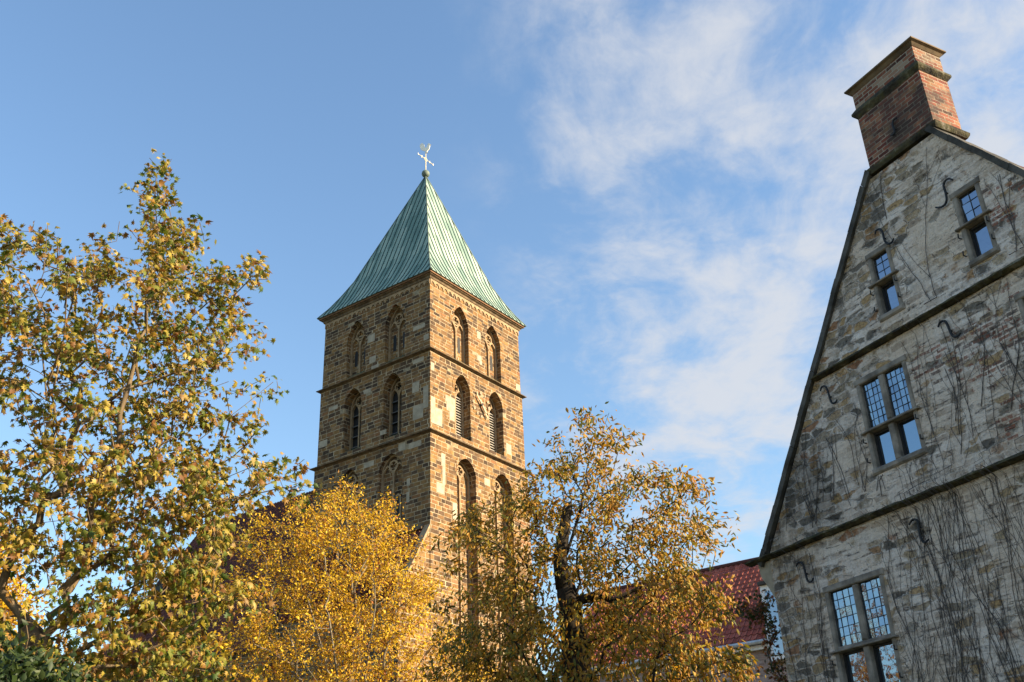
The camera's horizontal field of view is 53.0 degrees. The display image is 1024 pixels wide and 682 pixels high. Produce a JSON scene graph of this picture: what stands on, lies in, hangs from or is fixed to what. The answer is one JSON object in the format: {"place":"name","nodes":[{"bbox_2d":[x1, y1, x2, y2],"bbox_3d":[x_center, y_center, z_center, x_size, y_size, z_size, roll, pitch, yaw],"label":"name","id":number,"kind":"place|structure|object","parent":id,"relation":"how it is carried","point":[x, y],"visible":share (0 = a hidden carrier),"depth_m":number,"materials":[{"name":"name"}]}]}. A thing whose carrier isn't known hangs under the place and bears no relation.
{"place":"outdoors","nodes":[
{"label":"outdoors","id":0,"kind":"place"},
{"bbox_2d":[0,0,1023,679],"label":"sky","id":1,"kind":"structure","parent":0,"point":[663,194],"materials":[{"name":"blue"}]},
{"bbox_2d":[552,557,787,681],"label":"brick house","id":2,"kind":"structure","parent":0,"point":[749,580],"depth_m":40.45,"materials":[{"name":"brick"}]},
{"label":"ground","id":3,"kind":"structure","parent":0,"visible":0},
{"bbox_2d":[0,511,57,653],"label":"golden tree","id":4,"kind":"object","parent":3,"relation":"on","point":[15,585],"visible":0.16,"depth_m":28.93,"materials":[{"name":"yellow plant"}]},
{"bbox_2d":[0,619,101,681],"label":"shrub","id":5,"kind":"object","parent":3,"relation":"on","point":[27,667],"visible":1,"depth_m":11.77,"materials":[{"name":"green plant"}]},
{"bbox_2d":[0,148,323,681],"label":"maple tree","id":6,"kind":"object","parent":3,"relation":"on","point":[170,660],"visible":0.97,"depth_m":16.33,"materials":[{"name":"yellow plant"}]},
{"bbox_2d":[96,143,536,681],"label":"church","id":7,"kind":"structure","parent":3,"relation":"on","point":[421,409],"depth_m":71.57,"materials":[{"name":"stone"}]},
{"bbox_2d":[278,535,414,681],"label":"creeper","id":8,"kind":"object","parent":7,"relation":"attached to","point":[321,597],"visible":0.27,"depth_m":63.55,"materials":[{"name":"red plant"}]},
{"bbox_2d":[337,464,361,544],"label":"window","id":9,"kind":"structure","parent":7,"relation":"in","point":[355,475],"depth_m":69.46,"materials":[{"name":"stone"}]},
{"bbox_2d":[341,384,364,451],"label":"window","id":10,"kind":"structure","parent":7,"relation":"in","point":[356,407],"depth_m":72.50,"materials":[{"name":"stone"}]},
{"bbox_2d":[344,317,368,378],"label":"window","id":11,"kind":"structure","parent":7,"relation":"in","point":[357,355],"depth_m":74.79,"materials":[{"name":"stone"}]},
{"bbox_2d":[376,449,405,533],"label":"window","id":12,"kind":"structure","parent":7,"relation":"in","point":[392,472],"depth_m":67.42,"materials":[{"name":"stone"}]},
{"bbox_2d":[380,368,404,438],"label":"window","id":13,"kind":"structure","parent":7,"relation":"in","point":[395,402],"depth_m":70.57,"materials":[{"name":"stone"}]},
{"bbox_2d":[382,300,407,362],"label":"window","id":14,"kind":"structure","parent":7,"relation":"in","point":[396,348],"depth_m":72.82,"materials":[{"name":"stone"}]},
{"bbox_2d":[449,303,470,363],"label":"window","id":15,"kind":"structure","parent":7,"relation":"in","point":[458,341],"depth_m":73.47,"materials":[{"name":"stone"}]},
{"bbox_2d":[452,370,472,437],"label":"window","id":16,"kind":"structure","parent":7,"relation":"in","point":[459,416],"depth_m":71.24,"materials":[{"name":"stone"}]},
{"bbox_2d":[454,454,478,673],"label":"window","id":17,"kind":"structure","parent":7,"relation":"in","point":[463,483],"depth_m":67.62,"materials":[{"name":"stone"}]},
{"bbox_2d":[482,322,502,380],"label":"window","id":18,"kind":"structure","parent":7,"relation":"in","point":[490,347],"depth_m":76.23,"materials":[{"name":"stone"}]},
{"bbox_2d":[486,387,504,454],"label":"window","id":19,"kind":"structure","parent":7,"relation":"in","point":[492,417],"depth_m":73.95,"materials":[{"name":"stone"}]},
{"bbox_2d":[492,470,514,681],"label":"window","id":20,"kind":"structure","parent":7,"relation":"in","point":[496,482],"depth_m":70.58,"materials":[{"name":"stone"}]},
{"bbox_2d":[185,470,513,681],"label":"golden tree","id":21,"kind":"object","parent":3,"relation":"on","point":[353,645],"visible":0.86,"depth_m":34.68,"materials":[{"name":"yellow plant"}]},
{"bbox_2d":[413,401,772,681],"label":"walnut tree","id":22,"kind":"object","parent":3,"relation":"on","point":[576,646],"visible":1,"depth_m":24.28,"materials":[{"name":"orange plant"}]},
{"bbox_2d":[744,36,1023,681],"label":"gabled house","id":23,"kind":"structure","parent":3,"relation":"on","point":[904,114],"depth_m":17.63,"materials":[{"name":"grey stone"}]},
{"bbox_2d":[730,588,788,681],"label":"creeper","id":24,"kind":"object","parent":23,"relation":"attached to","point":[764,607],"visible":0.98,"depth_m":19.64,"materials":[{"name":"green plant"}]},
{"bbox_2d":[822,567,904,681],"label":"window","id":25,"kind":"structure","parent":23,"relation":"in","point":[864,637],"depth_m":17.53,"materials":[{"name":"glass"}]},
{"bbox_2d":[865,241,904,322],"bbox_3d":[6.816,-1.052,18.561,0.387,1.410,0.684,12,-31,-25],"label":"window","id":26,"kind":"structure","parent":23,"relation":"in","point":[885,284],"depth_m":18.55,"materials":[{"name":"stone"}]},
{"bbox_2d":[854,354,928,475],"bbox_3d":[6.647,1.313,17.876,0.387,1.818,1.313,12,-31,-25],"label":"window","id":27,"kind":"structure","parent":23,"relation":"in","point":[893,429],"depth_m":17.88,"materials":[{"name":"glass"}]},
{"bbox_2d":[764,146,1023,681],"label":"climbing vine","id":28,"kind":"object","parent":23,"relation":"attached to","point":[946,605],"visible":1,"depth_m":16.26,"materials":[{"name":"brown plant"}]},
{"bbox_2d":[949,176,1000,267],"bbox_3d":[7.745,-1.948,17.040,0.387,1.470,0.693,12,-31,-25],"label":"window","id":29,"kind":"structure","parent":23,"relation":"in","point":[976,228],"depth_m":17.03,"materials":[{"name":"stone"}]},
{"bbox_2d":[1013,290,1023,322],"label":"window","id":30,"kind":"structure","parent":23,"relation":"in","point":[1019,297],"depth_m":15.90,"materials":[{"name":"stone"}]}
]}

